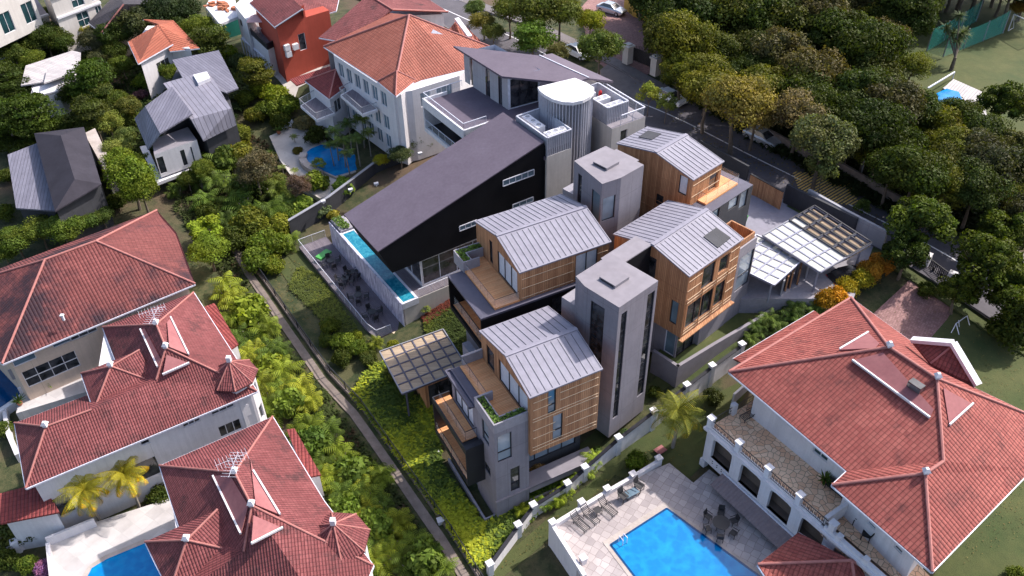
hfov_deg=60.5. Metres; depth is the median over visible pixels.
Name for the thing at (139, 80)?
shrub
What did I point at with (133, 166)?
broadleaf tree
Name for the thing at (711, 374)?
boundary wall
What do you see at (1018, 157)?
broadleaf tree
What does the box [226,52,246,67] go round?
shrub
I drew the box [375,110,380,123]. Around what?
window
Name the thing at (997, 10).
broadleaf tree
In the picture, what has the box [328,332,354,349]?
shrub
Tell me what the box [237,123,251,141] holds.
shrub
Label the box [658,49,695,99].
broadleaf tree
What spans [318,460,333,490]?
cluster palm
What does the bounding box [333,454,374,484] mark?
leafy shrub
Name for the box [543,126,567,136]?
air conditioner
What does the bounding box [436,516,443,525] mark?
service box
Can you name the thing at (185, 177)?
broadleaf tree
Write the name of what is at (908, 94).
broadleaf tree
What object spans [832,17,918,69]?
broadleaf tree
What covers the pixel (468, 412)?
window
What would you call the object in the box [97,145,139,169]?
broadleaf tree
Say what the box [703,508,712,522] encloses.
garden chair
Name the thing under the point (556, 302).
window
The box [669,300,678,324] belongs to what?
window
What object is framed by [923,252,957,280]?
garden gate
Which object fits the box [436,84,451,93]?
window
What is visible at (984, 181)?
broadleaf tree
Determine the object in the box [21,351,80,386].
window
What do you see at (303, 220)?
boundary wall
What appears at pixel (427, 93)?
window
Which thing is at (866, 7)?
broadleaf tree
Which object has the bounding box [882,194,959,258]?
broadleaf tree
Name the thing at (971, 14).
broadleaf tree
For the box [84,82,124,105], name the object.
layered tree
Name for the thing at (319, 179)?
leafy shrub
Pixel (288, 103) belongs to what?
shrub
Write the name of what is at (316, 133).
shrub
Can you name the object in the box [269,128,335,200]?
pool terrace
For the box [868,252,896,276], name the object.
shrub
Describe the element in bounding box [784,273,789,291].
door leaf
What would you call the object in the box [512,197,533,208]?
window
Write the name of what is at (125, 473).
coconut palm
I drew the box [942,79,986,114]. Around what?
pool deck
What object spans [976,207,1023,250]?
broadleaf tree
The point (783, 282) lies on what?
door leaf
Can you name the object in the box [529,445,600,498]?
ground cover
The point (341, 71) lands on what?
window
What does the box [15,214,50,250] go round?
broadleaf tree
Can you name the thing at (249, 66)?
layered tree
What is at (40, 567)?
shrub
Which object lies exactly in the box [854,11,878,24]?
broadleaf tree
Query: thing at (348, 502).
leafy shrub
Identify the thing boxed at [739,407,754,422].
sun lounger
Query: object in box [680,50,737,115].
broadleaf tree
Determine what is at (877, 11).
broadleaf tree
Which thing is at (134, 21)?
broadleaf tree
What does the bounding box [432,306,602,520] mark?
timber house
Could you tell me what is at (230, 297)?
cluster palm
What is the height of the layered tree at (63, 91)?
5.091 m
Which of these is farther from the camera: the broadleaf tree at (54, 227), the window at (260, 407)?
the broadleaf tree at (54, 227)
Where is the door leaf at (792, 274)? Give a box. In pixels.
[789,269,793,288]
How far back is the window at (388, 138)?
108.13 m
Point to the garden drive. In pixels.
(908, 298)
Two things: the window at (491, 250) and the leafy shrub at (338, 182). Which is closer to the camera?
the window at (491, 250)
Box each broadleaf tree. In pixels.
[0,42,29,69]
[0,224,32,258]
[0,248,19,264]
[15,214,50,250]
[18,36,45,50]
[18,49,46,68]
[26,19,65,56]
[36,214,88,244]
[42,30,75,52]
[49,115,78,130]
[75,27,103,51]
[77,212,99,229]
[86,48,110,62]
[91,205,114,228]
[92,21,136,58]
[93,109,124,136]
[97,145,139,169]
[99,64,120,88]
[99,135,134,152]
[100,40,129,57]
[101,89,127,117]
[101,153,154,210]
[107,55,132,78]
[111,5,153,36]
[113,94,141,126]
[113,125,138,142]
[118,170,160,213]
[140,0,184,25]
[157,62,170,75]
[161,63,176,81]
[167,16,185,30]
[173,0,201,18]
[175,170,199,193]
[179,14,213,51]
[185,233,231,271]
[188,158,214,182]
[233,146,277,201]
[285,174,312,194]
[372,153,390,165]
[385,145,413,169]
[463,0,485,13]
[466,11,495,40]
[479,22,505,44]
[490,0,518,38]
[506,0,557,25]
[537,0,583,41]
[545,41,571,58]
[577,9,608,34]
[577,26,625,81]
[628,0,658,51]
[639,0,698,22]
[639,11,691,80]
[651,8,722,58]
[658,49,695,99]
[659,0,717,26]
[660,46,697,87]
[676,39,719,54]
[677,63,737,133]
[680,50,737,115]
[697,70,780,155]
[705,31,746,63]
[706,17,732,33]
[710,0,772,32]
[719,21,737,33]
[728,53,759,78]
[730,24,769,57]
[731,0,795,30]
[738,63,785,100]
[738,100,779,150]
[740,50,785,74]
[746,25,814,68]
[763,0,812,33]
[766,87,830,154]
[777,61,836,98]
[778,45,850,88]
[788,112,862,188]
[790,0,851,28]
[796,79,857,117]
[802,32,836,58]
[805,4,866,53]
[831,82,867,111]
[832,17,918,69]
[832,64,903,101]
[839,97,916,171]
[843,141,874,163]
[844,0,878,10]
[848,51,910,78]
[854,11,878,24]
[854,142,874,175]
[855,2,886,14]
[860,0,908,24]
[860,74,929,126]
[860,146,905,206]
[872,126,930,152]
[876,0,945,55]
[876,16,912,50]
[876,143,955,198]
[880,232,931,280]
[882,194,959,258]
[888,6,939,55]
[890,69,907,81]
[900,50,937,80]
[901,150,964,196]
[905,162,968,210]
[906,87,947,127]
[915,104,966,134]
[918,129,936,145]
[925,124,978,151]
[929,139,970,200]
[934,272,982,314]
[939,96,984,124]
[944,0,950,12]
[944,154,1021,231]
[949,229,1023,296]
[953,0,963,25]
[955,0,960,9]
[957,125,1010,150]
[957,133,1023,214]
[964,113,1015,137]
[966,0,976,24]
[967,0,973,15]
[973,79,1023,121]
[974,0,983,17]
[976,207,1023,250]
[983,266,1023,320]
[983,311,1023,355]
[989,0,994,7]
[992,176,1023,210]
[994,0,1001,16]
[998,0,1010,27]
[1001,129,1023,146]
[1001,189,1023,226]
[1008,0,1023,21]
[1012,0,1023,20]
[1012,144,1023,181]
[1012,166,1023,182]
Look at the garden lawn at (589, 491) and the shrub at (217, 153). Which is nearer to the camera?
the garden lawn at (589, 491)
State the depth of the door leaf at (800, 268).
81.43 m
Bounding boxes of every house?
[8,127,118,241]
[21,51,80,116]
[88,0,144,58]
[128,19,199,98]
[134,50,240,184]
[240,0,338,81]
[319,0,448,69]
[331,45,644,324]
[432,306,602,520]
[448,194,611,354]
[613,200,775,387]
[616,126,752,225]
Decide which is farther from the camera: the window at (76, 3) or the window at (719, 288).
the window at (76, 3)
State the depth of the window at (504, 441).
65.77 m
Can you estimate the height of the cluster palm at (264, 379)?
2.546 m
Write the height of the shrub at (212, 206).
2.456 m
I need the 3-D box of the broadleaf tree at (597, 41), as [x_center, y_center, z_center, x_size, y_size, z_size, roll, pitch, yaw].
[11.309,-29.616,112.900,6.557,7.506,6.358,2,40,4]
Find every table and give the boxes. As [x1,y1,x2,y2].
[327,258,334,264]
[341,275,348,283]
[348,269,355,277]
[354,292,361,299]
[368,309,375,315]
[593,505,602,515]
[625,487,639,501]
[713,515,729,531]
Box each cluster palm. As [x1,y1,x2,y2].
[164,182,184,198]
[185,168,221,192]
[186,188,219,211]
[200,169,230,194]
[201,148,235,169]
[206,270,247,305]
[215,188,245,209]
[216,210,236,230]
[216,287,246,311]
[219,307,239,329]
[220,189,254,221]
[221,173,258,198]
[230,323,260,353]
[239,337,265,365]
[244,311,281,343]
[252,194,288,218]
[254,336,294,359]
[256,369,286,402]
[258,179,292,200]
[261,393,288,427]
[266,376,300,398]
[268,193,300,211]
[270,354,306,379]
[278,372,316,397]
[280,230,302,254]
[284,413,324,440]
[294,410,333,430]
[296,384,322,415]
[312,450,336,476]
[314,415,344,456]
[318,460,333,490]
[320,464,345,497]
[321,435,360,466]
[327,479,366,502]
[347,474,390,511]
[350,466,376,491]
[357,495,381,517]
[365,491,397,513]
[367,334,385,349]
[367,528,390,547]
[367,543,385,575]
[368,539,400,575]
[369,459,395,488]
[376,533,406,564]
[380,507,417,538]
[389,539,413,575]
[398,527,431,545]
[429,556,458,575]
[513,502,532,522]
[532,494,553,511]
[547,490,566,510]
[555,480,575,503]
[567,472,581,487]
[580,448,602,469]
[585,469,597,479]
[743,331,760,344]
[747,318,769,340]
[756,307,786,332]
[767,321,788,334]
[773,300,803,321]
[786,312,804,322]
[788,301,810,314]
[806,301,825,313]
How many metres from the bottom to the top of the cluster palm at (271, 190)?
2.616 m
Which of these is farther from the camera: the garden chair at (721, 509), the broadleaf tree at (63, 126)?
the broadleaf tree at (63, 126)
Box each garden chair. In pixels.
[334,273,341,281]
[355,286,360,291]
[365,303,371,314]
[376,305,382,315]
[617,485,628,503]
[633,475,644,491]
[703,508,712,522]
[703,523,711,534]
[716,532,724,542]
[717,504,724,515]
[728,527,739,539]
[729,513,739,525]
[860,530,874,542]
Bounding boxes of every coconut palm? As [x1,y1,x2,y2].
[55,474,109,520]
[94,456,148,507]
[651,389,707,448]
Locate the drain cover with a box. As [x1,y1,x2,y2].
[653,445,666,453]
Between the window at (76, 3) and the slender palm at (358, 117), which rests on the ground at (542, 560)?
the slender palm at (358, 117)
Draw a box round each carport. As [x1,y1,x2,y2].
[750,234,800,302]
[762,205,871,290]
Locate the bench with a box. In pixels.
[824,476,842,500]
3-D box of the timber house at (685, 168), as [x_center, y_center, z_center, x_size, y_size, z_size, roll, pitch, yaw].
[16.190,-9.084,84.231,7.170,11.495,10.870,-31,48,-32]
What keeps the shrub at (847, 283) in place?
on the ground at (542, 560)
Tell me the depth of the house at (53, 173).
101.05 m
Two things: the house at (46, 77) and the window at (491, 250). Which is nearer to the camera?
the window at (491, 250)
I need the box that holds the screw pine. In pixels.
[938,9,972,70]
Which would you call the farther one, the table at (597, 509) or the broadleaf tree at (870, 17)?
the broadleaf tree at (870, 17)
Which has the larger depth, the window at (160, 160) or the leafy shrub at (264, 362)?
the window at (160, 160)
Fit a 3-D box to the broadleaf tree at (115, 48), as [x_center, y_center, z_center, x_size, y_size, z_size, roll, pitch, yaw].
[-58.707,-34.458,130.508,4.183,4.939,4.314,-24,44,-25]
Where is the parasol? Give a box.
[246,14,261,30]
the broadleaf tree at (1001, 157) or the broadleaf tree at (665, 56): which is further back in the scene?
the broadleaf tree at (665, 56)
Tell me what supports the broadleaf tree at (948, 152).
on the ground at (542, 560)
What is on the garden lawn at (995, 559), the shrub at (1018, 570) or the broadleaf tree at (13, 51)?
the shrub at (1018, 570)
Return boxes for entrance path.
[582,0,662,74]
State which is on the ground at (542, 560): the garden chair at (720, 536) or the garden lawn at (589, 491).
the garden lawn at (589, 491)
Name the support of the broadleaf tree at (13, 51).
on the ground at (542, 560)
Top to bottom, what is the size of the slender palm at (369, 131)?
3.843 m
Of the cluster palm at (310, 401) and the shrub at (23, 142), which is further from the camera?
the shrub at (23, 142)
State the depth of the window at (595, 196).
76.56 m
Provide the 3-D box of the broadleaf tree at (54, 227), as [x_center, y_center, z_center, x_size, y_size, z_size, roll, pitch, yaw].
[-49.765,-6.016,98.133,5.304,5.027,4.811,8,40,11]
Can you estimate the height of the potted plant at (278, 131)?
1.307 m
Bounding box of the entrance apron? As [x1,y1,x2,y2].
[590,64,643,104]
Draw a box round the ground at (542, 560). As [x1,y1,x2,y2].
[0,0,1023,575]
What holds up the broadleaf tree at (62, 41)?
on the ground at (542, 560)
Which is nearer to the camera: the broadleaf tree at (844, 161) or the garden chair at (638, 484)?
the garden chair at (638, 484)
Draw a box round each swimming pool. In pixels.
[0,370,19,420]
[82,539,159,575]
[298,143,356,179]
[329,222,418,326]
[603,502,762,575]
[936,89,961,99]
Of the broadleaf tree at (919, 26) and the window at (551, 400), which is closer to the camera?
the window at (551, 400)
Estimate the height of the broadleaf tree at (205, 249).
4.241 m
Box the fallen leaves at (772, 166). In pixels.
[635,83,882,227]
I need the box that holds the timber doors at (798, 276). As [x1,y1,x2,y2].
[780,262,808,295]
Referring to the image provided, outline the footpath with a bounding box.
[231,247,469,575]
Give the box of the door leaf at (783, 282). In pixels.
[780,277,785,295]
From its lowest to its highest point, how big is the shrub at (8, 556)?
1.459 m
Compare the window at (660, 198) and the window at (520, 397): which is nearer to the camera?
the window at (520, 397)
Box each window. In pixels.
[0,11,15,34]
[12,353,36,366]
[20,0,37,23]
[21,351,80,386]
[52,338,71,347]
[53,494,76,516]
[69,327,96,340]
[71,0,84,7]
[76,10,89,27]
[95,5,100,12]
[133,456,160,483]
[140,439,149,445]
[156,57,169,75]
[156,156,166,173]
[180,150,187,164]
[183,418,199,426]
[211,403,233,414]
[218,418,241,436]
[259,404,263,418]
[298,33,306,50]
[334,97,341,112]
[338,63,344,78]
[346,68,352,83]
[354,73,360,89]
[363,79,369,95]
[368,121,374,136]
[372,85,377,100]
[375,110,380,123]
[377,127,382,141]
[380,90,386,106]
[383,114,389,129]
[386,133,391,147]
[406,262,421,283]
[420,91,429,106]
[422,240,476,284]
[428,378,452,404]
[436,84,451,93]
[455,389,473,426]
[459,220,475,231]
[482,419,488,444]
[485,462,490,475]
[490,240,492,262]
[497,432,511,461]
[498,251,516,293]
[499,360,527,410]
[503,169,534,186]
[510,79,537,107]
[510,466,519,490]
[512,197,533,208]
[529,437,574,461]
[548,389,555,412]
[552,294,565,314]
[553,413,561,439]
[575,249,596,279]
[578,174,581,202]
[589,301,604,364]
[591,190,599,221]
[602,195,614,220]
[613,311,626,417]
[620,129,626,140]
[637,291,653,395]
[648,256,656,278]
[656,194,662,204]
[664,330,675,355]
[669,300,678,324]
[675,327,694,356]
[678,175,687,195]
[685,288,712,326]
[701,261,714,288]
[712,208,718,216]
[713,280,724,305]
[728,196,737,209]
[734,249,753,291]
[739,189,747,208]
[813,447,827,461]
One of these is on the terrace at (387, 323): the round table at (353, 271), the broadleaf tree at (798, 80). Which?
the round table at (353, 271)
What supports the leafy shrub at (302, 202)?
on the ground at (542, 560)
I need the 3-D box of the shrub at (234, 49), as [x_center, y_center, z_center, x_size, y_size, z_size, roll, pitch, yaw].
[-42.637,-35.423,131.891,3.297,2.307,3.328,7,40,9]
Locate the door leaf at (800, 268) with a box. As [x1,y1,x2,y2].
[796,262,801,284]
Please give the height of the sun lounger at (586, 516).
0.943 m
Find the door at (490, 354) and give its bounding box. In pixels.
[487,345,494,371]
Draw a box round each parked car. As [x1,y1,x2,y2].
[566,42,592,60]
[596,0,626,16]
[654,87,687,106]
[742,125,781,148]
[826,264,856,284]
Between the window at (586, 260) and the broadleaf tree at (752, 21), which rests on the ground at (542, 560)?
the broadleaf tree at (752, 21)
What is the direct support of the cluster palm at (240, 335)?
on the ground at (542, 560)
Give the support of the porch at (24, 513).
on the ground at (542, 560)
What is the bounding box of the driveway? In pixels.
[738,178,872,312]
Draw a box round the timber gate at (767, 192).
[749,173,783,209]
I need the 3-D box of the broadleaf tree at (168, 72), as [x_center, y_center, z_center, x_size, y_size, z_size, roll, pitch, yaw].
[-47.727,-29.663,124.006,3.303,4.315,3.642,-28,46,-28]
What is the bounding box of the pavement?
[461,0,1023,261]
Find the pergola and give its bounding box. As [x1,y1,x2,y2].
[379,329,461,415]
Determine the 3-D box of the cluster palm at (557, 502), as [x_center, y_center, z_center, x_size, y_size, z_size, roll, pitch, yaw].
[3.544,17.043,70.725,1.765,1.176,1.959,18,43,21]
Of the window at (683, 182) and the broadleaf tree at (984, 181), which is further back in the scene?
the broadleaf tree at (984, 181)
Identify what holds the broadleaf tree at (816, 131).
on the ground at (542, 560)
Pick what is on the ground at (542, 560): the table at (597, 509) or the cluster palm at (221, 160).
the cluster palm at (221, 160)
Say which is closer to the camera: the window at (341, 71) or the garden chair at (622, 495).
the garden chair at (622, 495)
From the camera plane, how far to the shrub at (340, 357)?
83.54 m
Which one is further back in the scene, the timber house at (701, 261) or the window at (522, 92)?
the window at (522, 92)
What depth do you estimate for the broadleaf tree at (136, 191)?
100.73 m
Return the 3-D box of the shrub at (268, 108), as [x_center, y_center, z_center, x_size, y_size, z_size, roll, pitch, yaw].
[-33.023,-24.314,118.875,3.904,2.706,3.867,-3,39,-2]
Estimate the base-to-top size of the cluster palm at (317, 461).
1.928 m
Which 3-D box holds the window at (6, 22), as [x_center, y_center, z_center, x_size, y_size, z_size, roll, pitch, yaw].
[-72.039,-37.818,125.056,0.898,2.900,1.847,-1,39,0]
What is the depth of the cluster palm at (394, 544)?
67.65 m
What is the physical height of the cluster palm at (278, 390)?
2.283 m
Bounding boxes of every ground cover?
[288,266,366,340]
[421,299,449,323]
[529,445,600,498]
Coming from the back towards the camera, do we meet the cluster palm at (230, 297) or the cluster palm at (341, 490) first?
the cluster palm at (230, 297)
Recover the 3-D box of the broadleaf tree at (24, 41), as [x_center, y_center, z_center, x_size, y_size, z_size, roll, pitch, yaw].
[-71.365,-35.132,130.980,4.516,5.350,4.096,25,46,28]
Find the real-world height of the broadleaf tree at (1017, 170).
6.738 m
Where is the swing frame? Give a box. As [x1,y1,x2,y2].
[951,316,969,333]
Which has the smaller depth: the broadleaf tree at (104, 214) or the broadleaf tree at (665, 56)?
the broadleaf tree at (104, 214)
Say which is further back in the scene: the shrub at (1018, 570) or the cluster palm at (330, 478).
the cluster palm at (330, 478)
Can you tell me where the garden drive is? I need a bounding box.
[873,280,949,339]
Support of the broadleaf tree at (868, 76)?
on the ground at (542, 560)
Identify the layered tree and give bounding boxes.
[0,59,23,97]
[0,97,36,136]
[1,76,32,97]
[5,92,67,137]
[54,81,84,105]
[60,57,116,99]
[60,93,114,141]
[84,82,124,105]
[187,23,231,54]
[233,56,274,96]
[511,18,559,54]
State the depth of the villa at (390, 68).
106.66 m
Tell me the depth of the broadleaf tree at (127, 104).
116.48 m
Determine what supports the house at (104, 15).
on the ground at (542, 560)
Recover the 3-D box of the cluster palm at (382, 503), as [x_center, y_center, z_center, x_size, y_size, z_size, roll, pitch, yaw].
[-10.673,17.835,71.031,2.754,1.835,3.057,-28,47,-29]
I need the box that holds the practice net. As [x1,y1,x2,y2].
[926,0,1010,56]
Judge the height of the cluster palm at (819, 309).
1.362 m
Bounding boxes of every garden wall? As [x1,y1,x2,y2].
[2,409,19,462]
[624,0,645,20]
[731,386,747,402]
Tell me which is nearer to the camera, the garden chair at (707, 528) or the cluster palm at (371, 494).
the garden chair at (707, 528)
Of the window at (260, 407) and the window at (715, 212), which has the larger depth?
the window at (715, 212)
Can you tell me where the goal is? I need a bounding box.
[1008,14,1023,30]
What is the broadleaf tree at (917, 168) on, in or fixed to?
on the ground at (542, 560)
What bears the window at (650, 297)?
in the stair tower at (608, 306)
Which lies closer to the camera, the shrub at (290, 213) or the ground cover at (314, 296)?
the ground cover at (314, 296)
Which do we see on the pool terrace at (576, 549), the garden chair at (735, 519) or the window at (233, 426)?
the garden chair at (735, 519)
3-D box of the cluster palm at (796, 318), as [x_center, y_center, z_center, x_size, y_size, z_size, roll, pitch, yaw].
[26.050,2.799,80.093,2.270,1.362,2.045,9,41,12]
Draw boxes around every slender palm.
[277,164,286,173]
[289,133,298,140]
[289,167,297,173]
[321,138,338,165]
[324,124,344,160]
[330,134,349,166]
[337,117,355,147]
[338,146,354,177]
[346,131,364,166]
[351,113,370,147]
[361,127,375,155]
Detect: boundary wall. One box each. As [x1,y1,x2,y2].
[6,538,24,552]
[288,159,400,233]
[485,340,746,575]
[683,91,903,204]
[699,140,749,180]
[783,183,858,233]
[808,189,888,248]
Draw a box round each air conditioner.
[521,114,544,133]
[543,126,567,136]
[594,94,610,103]
[604,99,623,106]
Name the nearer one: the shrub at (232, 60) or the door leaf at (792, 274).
the door leaf at (792, 274)
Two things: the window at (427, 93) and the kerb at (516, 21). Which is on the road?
the kerb at (516, 21)
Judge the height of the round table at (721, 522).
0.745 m
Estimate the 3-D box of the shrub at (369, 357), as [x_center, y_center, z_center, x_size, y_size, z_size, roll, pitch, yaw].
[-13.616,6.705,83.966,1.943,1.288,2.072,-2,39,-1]
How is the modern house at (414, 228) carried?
on the ground at (542, 560)
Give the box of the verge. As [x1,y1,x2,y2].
[359,0,1023,355]
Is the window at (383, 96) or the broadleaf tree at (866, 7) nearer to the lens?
the window at (383, 96)
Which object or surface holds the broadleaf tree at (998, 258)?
on the ground at (542, 560)
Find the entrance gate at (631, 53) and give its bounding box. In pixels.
[622,42,662,76]
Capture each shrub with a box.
[0,132,21,154]
[0,167,11,182]
[0,203,15,221]
[0,420,14,437]
[0,524,19,548]
[0,545,20,571]
[7,136,36,153]
[11,554,40,575]
[18,537,34,544]
[32,558,48,575]
[106,192,125,210]
[122,112,138,125]
[130,72,147,88]
[131,89,148,100]
[136,152,152,164]
[143,483,168,504]
[194,199,227,219]
[206,144,238,172]
[218,225,249,251]
[221,44,237,58]
[225,140,255,162]
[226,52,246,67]
[227,170,268,199]
[227,293,271,329]
[228,204,272,241]
[234,89,256,106]
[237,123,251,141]
[238,245,269,274]
[243,106,267,122]
[246,227,287,254]
[248,81,271,97]
[253,98,279,118]
[255,212,290,237]
[256,351,288,380]
[259,84,291,100]
[262,253,285,274]
[264,171,286,189]
[269,112,291,130]
[270,385,306,419]
[277,94,303,115]
[282,209,298,218]
[288,425,333,458]
[291,115,315,129]
[292,146,303,154]
[292,194,313,211]
[302,125,326,144]
[304,169,329,191]
[317,204,332,218]
[318,332,332,347]
[319,316,342,334]
[326,209,339,218]
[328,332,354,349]
[328,488,362,512]
[330,348,352,368]
[331,175,354,195]
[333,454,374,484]
[347,339,370,355]
[350,330,361,339]
[359,349,377,365]
[360,506,393,541]
[383,366,393,381]
[385,339,398,347]
[403,533,443,575]
[619,428,627,433]
[625,449,648,470]
[646,386,663,397]
[702,387,724,406]
[811,288,838,310]
[827,284,849,305]
[833,275,860,297]
[850,267,875,289]
[856,260,884,283]
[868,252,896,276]
[917,280,937,298]
[1003,565,1023,575]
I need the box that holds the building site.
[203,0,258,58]
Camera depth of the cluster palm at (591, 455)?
72.19 m
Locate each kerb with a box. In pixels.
[444,25,989,319]
[459,0,966,237]
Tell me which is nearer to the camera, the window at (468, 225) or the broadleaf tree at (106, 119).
the window at (468, 225)
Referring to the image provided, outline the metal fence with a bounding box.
[255,267,482,575]
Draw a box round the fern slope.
[348,361,539,568]
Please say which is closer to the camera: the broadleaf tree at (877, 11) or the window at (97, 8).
the broadleaf tree at (877, 11)
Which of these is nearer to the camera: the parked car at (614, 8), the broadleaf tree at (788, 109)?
the broadleaf tree at (788, 109)
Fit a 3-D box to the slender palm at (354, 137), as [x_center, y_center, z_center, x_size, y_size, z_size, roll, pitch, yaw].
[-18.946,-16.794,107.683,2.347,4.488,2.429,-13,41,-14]
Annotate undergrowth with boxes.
[1,47,255,153]
[170,130,446,575]
[666,84,1020,246]
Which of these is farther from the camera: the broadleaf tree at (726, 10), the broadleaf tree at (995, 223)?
the broadleaf tree at (726, 10)
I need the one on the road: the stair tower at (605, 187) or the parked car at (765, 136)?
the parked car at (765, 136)
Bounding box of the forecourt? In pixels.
[745,195,800,235]
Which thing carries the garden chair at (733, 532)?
on the pool terrace at (576, 549)
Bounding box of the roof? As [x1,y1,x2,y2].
[757,532,864,575]
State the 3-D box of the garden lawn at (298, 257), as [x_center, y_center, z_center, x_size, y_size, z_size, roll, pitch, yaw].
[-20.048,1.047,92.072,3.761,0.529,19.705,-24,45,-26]
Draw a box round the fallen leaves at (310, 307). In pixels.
[276,252,367,367]
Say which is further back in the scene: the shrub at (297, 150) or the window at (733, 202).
the shrub at (297, 150)
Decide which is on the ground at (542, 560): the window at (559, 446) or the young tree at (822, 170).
the young tree at (822, 170)
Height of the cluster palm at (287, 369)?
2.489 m
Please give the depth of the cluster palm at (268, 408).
78.47 m
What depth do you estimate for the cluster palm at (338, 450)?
74.77 m
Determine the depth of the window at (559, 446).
72.31 m
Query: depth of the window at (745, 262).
78.34 m
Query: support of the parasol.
on the house at (288, 43)
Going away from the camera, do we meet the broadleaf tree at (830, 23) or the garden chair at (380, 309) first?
the garden chair at (380, 309)
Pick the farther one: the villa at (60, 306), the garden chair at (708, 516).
the villa at (60, 306)
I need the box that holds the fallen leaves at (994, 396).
[878,300,1023,562]
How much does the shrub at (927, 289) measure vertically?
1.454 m
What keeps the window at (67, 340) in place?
in the villa at (60, 306)
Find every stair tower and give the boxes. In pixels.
[561,236,657,437]
[563,146,643,252]
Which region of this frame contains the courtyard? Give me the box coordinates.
[274,64,329,96]
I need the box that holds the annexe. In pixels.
[290,66,352,139]
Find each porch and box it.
[0,487,64,548]
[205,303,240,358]
[286,428,324,497]
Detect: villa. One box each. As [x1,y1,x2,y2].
[0,209,195,399]
[13,291,266,528]
[144,415,373,575]
[299,13,489,164]
[699,296,1023,575]
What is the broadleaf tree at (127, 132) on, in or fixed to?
on the ground at (542, 560)
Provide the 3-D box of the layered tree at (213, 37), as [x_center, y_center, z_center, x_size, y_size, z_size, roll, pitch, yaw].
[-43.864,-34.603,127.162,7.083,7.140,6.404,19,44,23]
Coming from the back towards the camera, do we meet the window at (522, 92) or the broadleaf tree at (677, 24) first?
the broadleaf tree at (677, 24)
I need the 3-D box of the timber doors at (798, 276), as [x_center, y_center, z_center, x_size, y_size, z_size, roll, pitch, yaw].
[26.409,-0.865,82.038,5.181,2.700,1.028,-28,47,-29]
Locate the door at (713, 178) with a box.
[708,172,717,190]
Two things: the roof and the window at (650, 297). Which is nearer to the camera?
the roof
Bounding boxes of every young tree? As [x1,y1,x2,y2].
[310,157,325,167]
[421,305,430,312]
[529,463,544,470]
[634,80,662,116]
[656,92,677,123]
[803,140,839,192]
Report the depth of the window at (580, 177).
78.05 m
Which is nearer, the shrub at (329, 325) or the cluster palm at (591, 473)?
the cluster palm at (591, 473)
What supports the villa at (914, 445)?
on the ground at (542, 560)
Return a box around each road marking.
[445,9,800,179]
[793,172,857,204]
[848,204,957,261]
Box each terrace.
[16,378,86,420]
[45,499,175,575]
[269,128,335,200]
[298,230,398,337]
[548,454,777,575]
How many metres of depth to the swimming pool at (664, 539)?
64.99 m
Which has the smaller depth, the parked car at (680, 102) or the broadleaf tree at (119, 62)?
the parked car at (680, 102)
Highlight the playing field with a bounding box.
[894,1,1023,133]
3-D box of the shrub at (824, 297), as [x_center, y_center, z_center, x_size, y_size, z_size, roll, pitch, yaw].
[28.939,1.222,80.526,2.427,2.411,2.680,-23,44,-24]
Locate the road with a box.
[431,0,1012,316]
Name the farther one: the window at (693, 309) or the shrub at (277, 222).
the shrub at (277, 222)
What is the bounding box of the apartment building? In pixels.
[0,0,101,63]
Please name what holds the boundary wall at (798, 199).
on the ground at (542, 560)
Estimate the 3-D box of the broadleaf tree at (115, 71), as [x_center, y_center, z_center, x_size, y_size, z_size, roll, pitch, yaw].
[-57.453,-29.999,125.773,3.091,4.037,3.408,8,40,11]
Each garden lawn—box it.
[280,250,371,340]
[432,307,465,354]
[482,472,614,575]
[579,331,756,449]
[598,383,746,478]
[931,310,1023,575]
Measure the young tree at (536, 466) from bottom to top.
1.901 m
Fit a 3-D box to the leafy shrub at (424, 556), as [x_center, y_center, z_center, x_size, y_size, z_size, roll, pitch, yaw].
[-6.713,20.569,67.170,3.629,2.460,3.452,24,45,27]
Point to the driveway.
(754, 299)
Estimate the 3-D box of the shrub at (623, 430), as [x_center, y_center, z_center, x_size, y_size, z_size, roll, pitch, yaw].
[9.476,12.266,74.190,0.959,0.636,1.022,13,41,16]
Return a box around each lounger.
[315,249,331,262]
[569,509,590,531]
[580,502,600,526]
[597,494,618,516]
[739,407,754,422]
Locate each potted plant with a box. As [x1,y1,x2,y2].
[10,392,24,405]
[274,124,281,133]
[815,469,833,485]
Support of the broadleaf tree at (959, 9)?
on the ground at (542, 560)
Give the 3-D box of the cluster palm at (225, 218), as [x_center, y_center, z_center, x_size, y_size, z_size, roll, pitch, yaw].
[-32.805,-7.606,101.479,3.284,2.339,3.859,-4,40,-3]
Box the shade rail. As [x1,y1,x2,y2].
[928,71,954,87]
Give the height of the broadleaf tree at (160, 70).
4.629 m
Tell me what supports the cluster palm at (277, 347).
on the ground at (542, 560)

